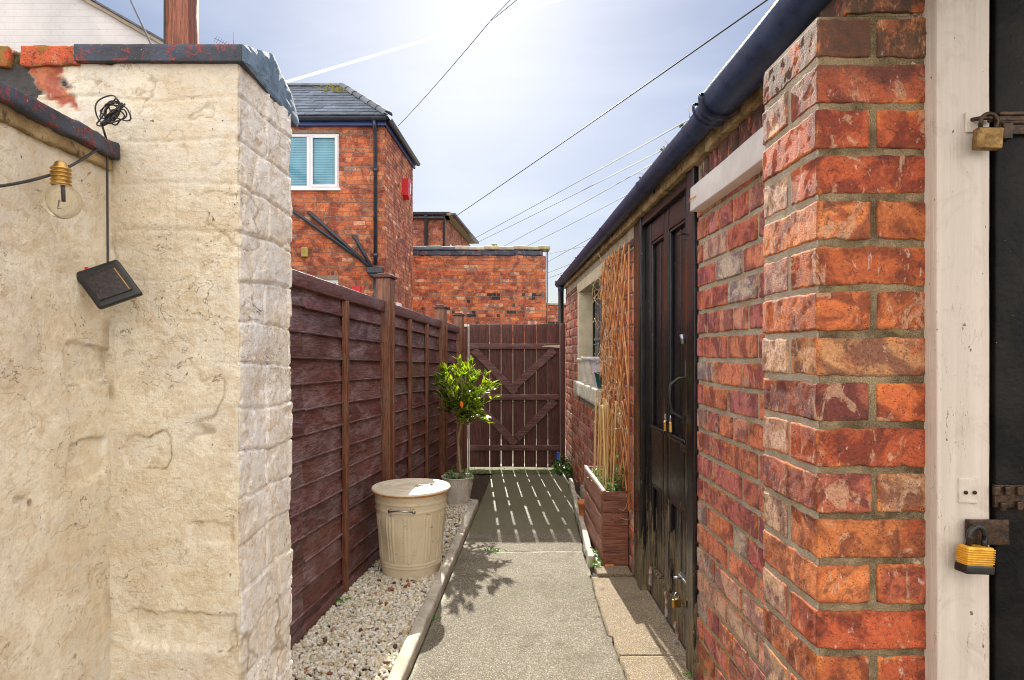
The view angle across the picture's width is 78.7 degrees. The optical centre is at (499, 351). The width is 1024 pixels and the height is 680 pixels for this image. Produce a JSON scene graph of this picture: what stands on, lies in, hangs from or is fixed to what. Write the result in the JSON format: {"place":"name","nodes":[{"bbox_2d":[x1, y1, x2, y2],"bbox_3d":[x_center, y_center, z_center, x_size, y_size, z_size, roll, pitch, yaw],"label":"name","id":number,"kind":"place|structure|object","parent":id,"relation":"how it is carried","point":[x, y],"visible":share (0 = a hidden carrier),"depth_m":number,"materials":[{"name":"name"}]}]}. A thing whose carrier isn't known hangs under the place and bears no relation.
{"place":"outdoors","nodes":[
{"label":"outdoors","id":0,"kind":"place"},
{"bbox_2d":[130,0,151,43],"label":"overhead wire","id":1,"kind":"object","parent":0,"point":[145,32],"visible":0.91,"depth_m":4.92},
{"bbox_2d":[96,0,775,302],"label":"sky","id":2,"kind":"structure","parent":0,"point":[540,72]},
{"bbox_2d":[409,464,625,679],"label":"path","id":3,"kind":"structure","parent":0,"point":[524,606],"depth_m":2.97,"materials":[{"name":"concrete"}]},
{"bbox_2d":[485,547,506,551],"bbox_3d":[-0.024,1.177,3.708,0.142,0.028,0.069,0,0,0],"label":"weed","id":4,"kind":"object","parent":3,"relation":"on","point":[495,550],"visible":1,"depth_m":3.71,"materials":[{"name":"green plant"}]},
{"bbox_2d":[465,466,562,473],"bbox_3d":[0.110,1.181,6.225,1.020,0.007,0.390,0,0,0],"label":"moss strip","id":5,"kind":"object","parent":3,"relation":"on","point":[526,470],"visible":0.71,"depth_m":6.18,"materials":[{"name":"green plant"}]},
{"bbox_2d":[465,468,551,474],"bbox_3d":[0.099,1.177,6.157,0.970,0.030,0.308,0,0,0],"label":"moss","id":6,"kind":"object","parent":5,"relation":"on","point":[499,469],"visible":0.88,"depth_m":6.13,"materials":[{"name":"green plant"}]},
{"bbox_2d":[464,324,564,469],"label":"gate","id":7,"kind":"structure","parent":3,"relation":"on","point":[539,377],"depth_m":6.25,"materials":[{"name":"brown wood"}]},
{"bbox_2d":[467,400,590,571],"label":"ground","id":8,"kind":"structure","parent":0,"point":[501,444],"depth_m":8.24,"materials":[{"name":"grey concrete"}]},
{"bbox_2d":[0,81,119,679],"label":"painted side wall","id":9,"kind":"structure","parent":8,"relation":"on","point":[55,485],"depth_m":1.00,"materials":[{"name":"beige paint"}]},
{"bbox_2d":[0,95,142,309],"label":"string light","id":10,"kind":"object","parent":9,"relation":"attached to","point":[108,283],"visible":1,"depth_m":1.06,"materials":[{"name":"black plastic"}]},
{"bbox_2d":[0,0,162,51],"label":"white gable house","id":11,"kind":"structure","parent":8,"relation":"on","point":[49,22],"depth_m":8.00,"materials":[{"name":"paint"}]},
{"bbox_2d":[287,83,419,310],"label":"brick house","id":12,"kind":"structure","parent":8,"relation":"on","point":[354,161],"depth_m":11.40,"materials":[{"name":"red brick"}]},
{"bbox_2d":[289,134,340,190],"bbox_3d":[-3.534,-3.453,11.415,1.270,1.053,0.150,0,0,0],"label":"window","id":13,"kind":"structure","parent":12,"relation":"in","point":[314,158],"depth_m":11.45,"materials":[{"name":"white plastic"}]},
{"bbox_2d":[325,280,337,284],"bbox_3d":[-3.300,-0.558,11.455,0.706,1.496,0.070,0,0,0],"label":"window","id":14,"kind":"structure","parent":12,"relation":"in","point":[332,281],"depth_m":11.42,"materials":[{"name":"white plastic"}]},
{"bbox_2d":[398,18,492,125],"bbox_3d":[-0.985,-4.229,9.800,0.010,0.098,4.024,0,0,-27],"label":"overhead wire","id":15,"kind":"object","parent":12,"relation":"attached to","point":[448,70],"visible":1,"depth_m":9.34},
{"bbox_2d":[288,269,465,649],"bbox_3d":[-0.670,0.412,3.742,0.111,1.740,4.704,0,0,7],"label":"fence","id":16,"kind":"object","parent":8,"relation":"on","point":[366,402],"visible":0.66,"depth_m":3.17,"materials":[{"name":"brown wood"}]},
{"bbox_2d":[295,475,491,679],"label":"gravel bed base","id":17,"kind":"object","parent":8,"relation":"on","point":[480,485],"visible":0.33,"depth_m":5.20,"materials":[{"name":"soil"}]},
{"bbox_2d":[0,44,298,679],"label":"painted pier","id":18,"kind":"structure","parent":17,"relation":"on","point":[197,364],"depth_m":1.16,"materials":[{"name":"beige paint"}]},
{"bbox_2d":[163,0,198,43],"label":"timber post","id":19,"kind":"object","parent":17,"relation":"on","point":[180,21],"visible":0.06,"depth_m":2.00,"materials":[{"name":"red wood"}]},
{"bbox_2d":[291,499,472,679],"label":"gravel","id":20,"kind":"structure","parent":17,"relation":"on","point":[323,658],"depth_m":2.64,"materials":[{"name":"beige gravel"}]},
{"bbox_2d":[336,596,355,602],"bbox_3d":[-0.733,1.157,2.925,0.144,0.027,0.076,0,0,23],"label":"weed","id":21,"kind":"object","parent":20,"relation":"on","point":[345,599],"visible":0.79,"depth_m":2.92,"materials":[{"name":"green plant"}]},
{"bbox_2d":[371,478,450,579],"bbox_3d":[-0.477,0.949,3.359,0.426,0.474,0.436,0,0,0],"label":"dustbin","id":22,"kind":"object","parent":20,"relation":"on","point":[411,515],"visible":1,"depth_m":3.22,"materials":[{"name":"beige metal"}]},
{"bbox_2d":[441,473,473,506],"bbox_3d":[-0.325,1.074,4.820,0.254,0.222,0.254,0,0,0],"label":"plant pot","id":23,"kind":"object","parent":20,"relation":"on","point":[458,493],"visible":0.75,"depth_m":4.73,"materials":[{"name":"ceramic"}]},
{"bbox_2d":[444,467,474,481],"bbox_3d":[-0.317,0.952,4.817,0.250,0.112,0.231,0,0,0],"label":"ivy","id":24,"kind":"object","parent":23,"relation":"in","point":[455,476],"visible":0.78,"depth_m":4.81,"materials":[{"name":"green plant"}]},
{"bbox_2d":[432,354,500,478],"bbox_3d":[-0.254,0.510,4.832,0.559,0.976,0.570,0,0,0],"label":"bay tree","id":25,"kind":"object","parent":23,"relation":"in","point":[460,399],"visible":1,"depth_m":4.75,"materials":[{"name":"green plant"}]},
{"bbox_2d":[387,499,478,679],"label":"kerb","id":26,"kind":"structure","parent":17,"relation":"on","point":[402,667],"depth_m":2.81,"materials":[{"name":"grey concrete"}]},
{"bbox_2d":[413,212,478,245],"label":"distant brick house","id":27,"kind":"structure","parent":8,"relation":"on","point":[438,229],"depth_m":20.00,"materials":[{"name":"brick"}]},
{"bbox_2d":[470,120,687,240],"bbox_3d":[1.641,-3.788,14.100,0.014,0.941,20.559,0,0,-16],"label":"overhead wire","id":28,"kind":"object","parent":27,"relation":"attached to","point":[592,173],"visible":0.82,"depth_m":12.68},
{"bbox_2d":[453,0,767,217],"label":"overhead wire","id":29,"kind":"object","parent":27,"relation":"attached to","point":[753,9],"visible":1,"depth_m":9.39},
{"bbox_2d":[413,244,549,400],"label":"brick outbuilding","id":30,"kind":"structure","parent":8,"relation":"on","point":[493,284],"depth_m":14.80,"materials":[{"name":"brick"}]},
{"bbox_2d":[546,303,565,399],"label":"brick wall","id":31,"kind":"structure","parent":8,"relation":"on","point":[552,313],"depth_m":15.15,"materials":[{"name":"brick"}]},
{"bbox_2d":[565,468,685,678],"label":"soil strip","id":32,"kind":"object","parent":8,"relation":"on","point":[577,490],"visible":0.12,"depth_m":3.41,"materials":[{"name":"brown soil"}]},
{"bbox_2d":[550,453,572,475],"bbox_3d":[0.618,1.105,6.188,0.254,0.186,0.678,0,0,0],"label":"ivy","id":33,"kind":"object","parent":32,"relation":"on","point":[566,465],"visible":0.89,"depth_m":6.06,"materials":[{"name":"green plant"}]},
{"bbox_2d":[576,515,578,526],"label":"stone block","id":34,"kind":"structure","parent":32,"relation":"on","point":[577,519],"depth_m":4.27,"materials":[{"name":"grey stone"}]},
{"bbox_2d":[577,499,583,516],"bbox_3d":[0.575,1.084,4.300,0.080,0.112,0.080,0,0,0],"label":"terracotta pot","id":35,"kind":"object","parent":34,"relation":"on","point":[580,502],"visible":0.58,"depth_m":4.28,"materials":[{"name":"orange ceramic"}]},
{"bbox_2d":[569,478,594,568],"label":"kerb","id":36,"kind":"structure","parent":32,"relation":"on","point":[584,535],"depth_m":4.00,"materials":[{"name":"grey concrete"}]},
{"bbox_2d":[580,485,583,498],"bbox_3d":[0.656,1.105,4.622,0.099,0.196,0.213,0,0,0],"label":"stone","id":37,"kind":"object","parent":32,"relation":"on","point":[582,491],"visible":0.12,"depth_m":4.64,"materials":[{"name":"grey stone"}]},
{"bbox_2d":[584,547,601,568],"bbox_3d":[0.536,1.161,3.553,0.085,0.066,0.400,0,0,0],"label":"ivy","id":38,"kind":"object","parent":32,"relation":"on","point":[595,563],"visible":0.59,"depth_m":3.46,"materials":[{"name":"green plant"}]},
{"bbox_2d":[584,465,628,565],"bbox_3d":[0.635,0.969,3.768,0.148,0.419,0.788,0,0,0],"label":"planter","id":39,"kind":"object","parent":32,"relation":"on","point":[606,519],"visible":0.92,"depth_m":3.40,"materials":[{"name":"brown wood"}]},
{"bbox_2d":[593,400,595,473],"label":"bamboo cane","id":40,"kind":"object","parent":39,"relation":"in","point":[594,438],"visible":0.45,"depth_m":4.02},
{"bbox_2d":[594,398,596,474],"bbox_3d":[0.605,0.574,3.938,0.010,0.552,0.073,0,0,18],"label":"bamboo cane","id":41,"kind":"object","parent":39,"relation":"in","point":[595,436],"visible":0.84,"depth_m":3.94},
{"bbox_2d":[597,402,600,477],"bbox_3d":[0.602,0.581,3.800,0.010,0.538,0.056,0,0,30],"label":"bamboo cane","id":42,"kind":"object","parent":39,"relation":"in","point":[598,439],"visible":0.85,"depth_m":3.80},
{"bbox_2d":[599,405,601,482],"bbox_3d":[0.590,0.582,3.646,0.010,0.539,0.107,0,0,4],"label":"bamboo cane","id":43,"kind":"object","parent":39,"relation":"in","point":[600,441],"visible":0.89,"depth_m":3.63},
{"bbox_2d":[601,419,602,459],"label":"bamboo cane","id":44,"kind":"object","parent":39,"relation":"in","point":[601,440],"visible":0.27,"depth_m":3.90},
{"bbox_2d":[587,468,617,490],"bbox_3d":[0.626,0.773,3.791,0.154,0.109,0.713,0,0,0],"label":"ivy","id":45,"kind":"object","parent":39,"relation":"in","point":[608,482],"visible":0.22,"depth_m":3.67,"materials":[{"name":"green plant"}]},
{"bbox_2d":[602,403,604,485],"bbox_3d":[0.603,0.574,3.620,0.010,0.552,0.024,0,0,-28],"label":"bamboo cane","id":46,"kind":"object","parent":39,"relation":"in","point":[603,446],"visible":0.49,"depth_m":3.62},
{"bbox_2d":[602,405,606,488],"bbox_3d":[0.594,0.577,3.524,0.010,0.546,0.040,0,0,-31],"label":"bamboo cane","id":47,"kind":"object","parent":39,"relation":"in","point":[604,446],"visible":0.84,"depth_m":3.52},
{"bbox_2d":[603,402,606,486],"bbox_3d":[0.600,0.569,3.560,0.010,0.563,0.065,0,0,-12],"label":"bamboo cane","id":48,"kind":"object","parent":39,"relation":"in","point":[605,442],"visible":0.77,"depth_m":3.55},
{"bbox_2d":[605,404,606,474],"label":"bamboo cane","id":49,"kind":"object","parent":39,"relation":"in","point":[606,446],"visible":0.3,"depth_m":3.75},
{"bbox_2d":[607,403,608,487],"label":"bamboo cane","id":50,"kind":"object","parent":39,"relation":"in","point":[607,443],"visible":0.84,"depth_m":3.65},
{"bbox_2d":[590,242,629,510],"bbox_3d":[0.647,0.112,3.767,0.098,1.477,1.043,0,0,0],"label":"trellis","id":51,"kind":"object","parent":39,"relation":"in","point":[616,281],"visible":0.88,"depth_m":3.59,"materials":[{"name":"brown wood"}]},
{"bbox_2d":[610,410,612,490],"bbox_3d":[0.642,0.594,3.580,0.010,0.513,0.024,0,0,-39],"label":"bamboo cane","id":52,"kind":"object","parent":39,"relation":"in","point":[611,450],"visible":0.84,"depth_m":3.58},
{"bbox_2d":[612,401,616,490],"bbox_3d":[0.637,0.562,3.467,0.010,0.576,0.070,0,0,-10],"label":"bamboo cane","id":53,"kind":"object","parent":39,"relation":"in","point":[614,446],"visible":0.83,"depth_m":3.46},
{"bbox_2d":[611,455,626,490],"bbox_3d":[0.666,0.687,3.501,0.092,0.209,0.167,0,0,0],"label":"ivy","id":54,"kind":"object","parent":39,"relation":"in","point":[618,486],"visible":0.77,"depth_m":3.50,"materials":[{"name":"green plant"}]},
{"bbox_2d":[594,566,632,576],"bbox_3d":[0.609,1.184,3.341,0.189,0.039,0.116,0,0,0],"label":"stepping stone","id":55,"kind":"object","parent":32,"relation":"on","point":[613,571],"visible":0.88,"depth_m":3.31,"materials":[{"name":"concrete"}]},
{"bbox_2d":[592,577,685,658],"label":"pavement slab","id":56,"kind":"structure","parent":32,"relation":"on","point":[636,623],"depth_m":2.75,"materials":[{"name":"concrete"}]},
{"bbox_2d":[620,656,692,679],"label":"pavement slab","id":57,"kind":"structure","parent":32,"relation":"on","point":[653,667],"depth_m":2.34,"materials":[{"name":"concrete"}]},
{"bbox_2d":[555,0,831,679],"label":"brick shed","id":58,"kind":"structure","parent":8,"relation":"on","point":[685,220],"depth_m":2.19,"materials":[{"name":"red brick"}]},
{"bbox_2d":[577,358,587,382],"bbox_3d":[0.735,0.158,5.160,0.190,0.200,0.190,0,0,0],"label":"plant pot","id":59,"kind":"object","parent":58,"relation":"on","point":[582,370],"visible":0.38,"depth_m":5.12,"materials":[{"name":"white ceramic"}]},
{"bbox_2d":[581,357,593,384],"bbox_3d":[0.740,0.150,4.840,0.212,0.215,0.212,0,0,0],"label":"plant pot","id":60,"kind":"object","parent":58,"relation":"on","point":[589,375],"visible":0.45,"depth_m":4.79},
{"bbox_2d":[588,357,601,386],"bbox_3d":[0.745,0.150,4.520,0.212,0.215,0.212,0,0,0],"label":"plant pot","id":61,"kind":"object","parent":58,"relation":"on","point":[593,362],"visible":0.33,"depth_m":4.47,"materials":[{"name":"grey plastic"}]},
{"bbox_2d":[593,288,601,356],"bbox_3d":[0.850,-0.130,4.900,0.050,0.776,1.276,0,0,0],"label":"window","id":62,"kind":"structure","parent":58,"relation":"in","point":[597,310],"depth_m":5.34,"materials":[{"name":"clear glass"}]},
{"bbox_2d":[594,372,601,388],"bbox_3d":[0.705,0.203,4.335,0.097,0.110,0.097,0,0,0],"label":"plant pot","id":63,"kind":"object","parent":58,"relation":"on","point":[599,383],"visible":0.47,"depth_m":4.31,"materials":[{"name":"green plastic"}]},
{"bbox_2d":[646,194,685,647],"bbox_3d":[0.707,0.281,2.710,0.108,1.794,0.761,0,0,0],"label":"door","id":64,"kind":"structure","parent":58,"relation":"in","point":[666,235],"depth_m":2.69,"materials":[{"name":"wood"}]},
{"bbox_2d":[663,415,667,430],"bbox_3d":[0.660,0.284,2.478,0.010,0.065,0.031,0,0,30],"label":"padlock","id":65,"kind":"object","parent":64,"relation":"hanging from","point":[665,421],"visible":1,"depth_m":2.47,"materials":[{"name":"gold metal"}]},
{"bbox_2d":[672,592,680,607],"bbox_3d":[0.682,0.959,2.405,0.036,0.057,0.014,0,0,-25],"label":"padlock","id":66,"kind":"object","parent":64,"relation":"hanging from","point":[676,602],"visible":1,"depth_m":2.40,"materials":[{"name":"gold metal"}]},
{"bbox_2d":[669,416,671,431],"bbox_3d":[0.664,0.284,2.423,0.010,0.065,0.030,0,0,10],"label":"padlock","id":67,"kind":"object","parent":58,"relation":"hanging from","point":[670,426],"visible":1,"depth_m":2.41,"materials":[{"name":"gold metal"}]},
{"bbox_2d":[481,151,659,240],"bbox_3d":[1.555,-3.504,14.100,0.012,1.342,20.397,0,0,-14],"label":"overhead wire","id":68,"kind":"object","parent":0,"point":[584,189],"visible":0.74,"depth_m":12.42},
{"bbox_2d":[528,195,625,245],"bbox_3d":[2.030,-3.018,13.420,0.012,1.403,17.287,0,0,-7],"label":"overhead wire","id":69,"kind":"object","parent":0,"point":[580,219],"visible":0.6,"depth_m":14.59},
{"bbox_2d":[505,165,650,245],"bbox_3d":[1.784,-3.212,13.420,0.012,0.986,17.470,0,0,-11],"label":"overhead wire","id":70,"kind":"object","parent":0,"point":[587,200],"visible":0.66,"depth_m":12.81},
{"bbox_2d":[762,0,925,679],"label":"brick pier","id":71,"kind":"structure","parent":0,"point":[844,476],"depth_m":1.14,"materials":[{"name":"red brick"}]},
{"bbox_2d":[910,0,1023,679],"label":"door frame","id":72,"kind":"structure","parent":71,"relation":"attached to","point":[974,329],"depth_m":1.10,"materials":[{"name":"wood"}]},
{"bbox_2d":[954,524,995,574],"bbox_3d":[0.824,0.343,1.081,0.062,0.086,0.026,0,0,-12],"label":"padlock","id":73,"kind":"object","parent":72,"relation":"attached to","point":[970,558],"visible":1,"depth_m":1.07,"materials":[{"name":"yellow metal"}]},
{"bbox_2d":[972,112,1003,150],"bbox_3d":[0.847,-0.382,1.083,0.044,0.067,0.017,0,0,8],"label":"padlock","id":74,"kind":"object","parent":72,"relation":"attached to","point":[987,138],"visible":1,"depth_m":1.08,"materials":[{"name":"gold metal"}]},
{"bbox_2d":[989,0,1023,679],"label":"door leaf","id":75,"kind":"structure","parent":72,"relation":"in","point":[1006,17],"depth_m":1.11,"materials":[{"name":"black wood"}]}
]}

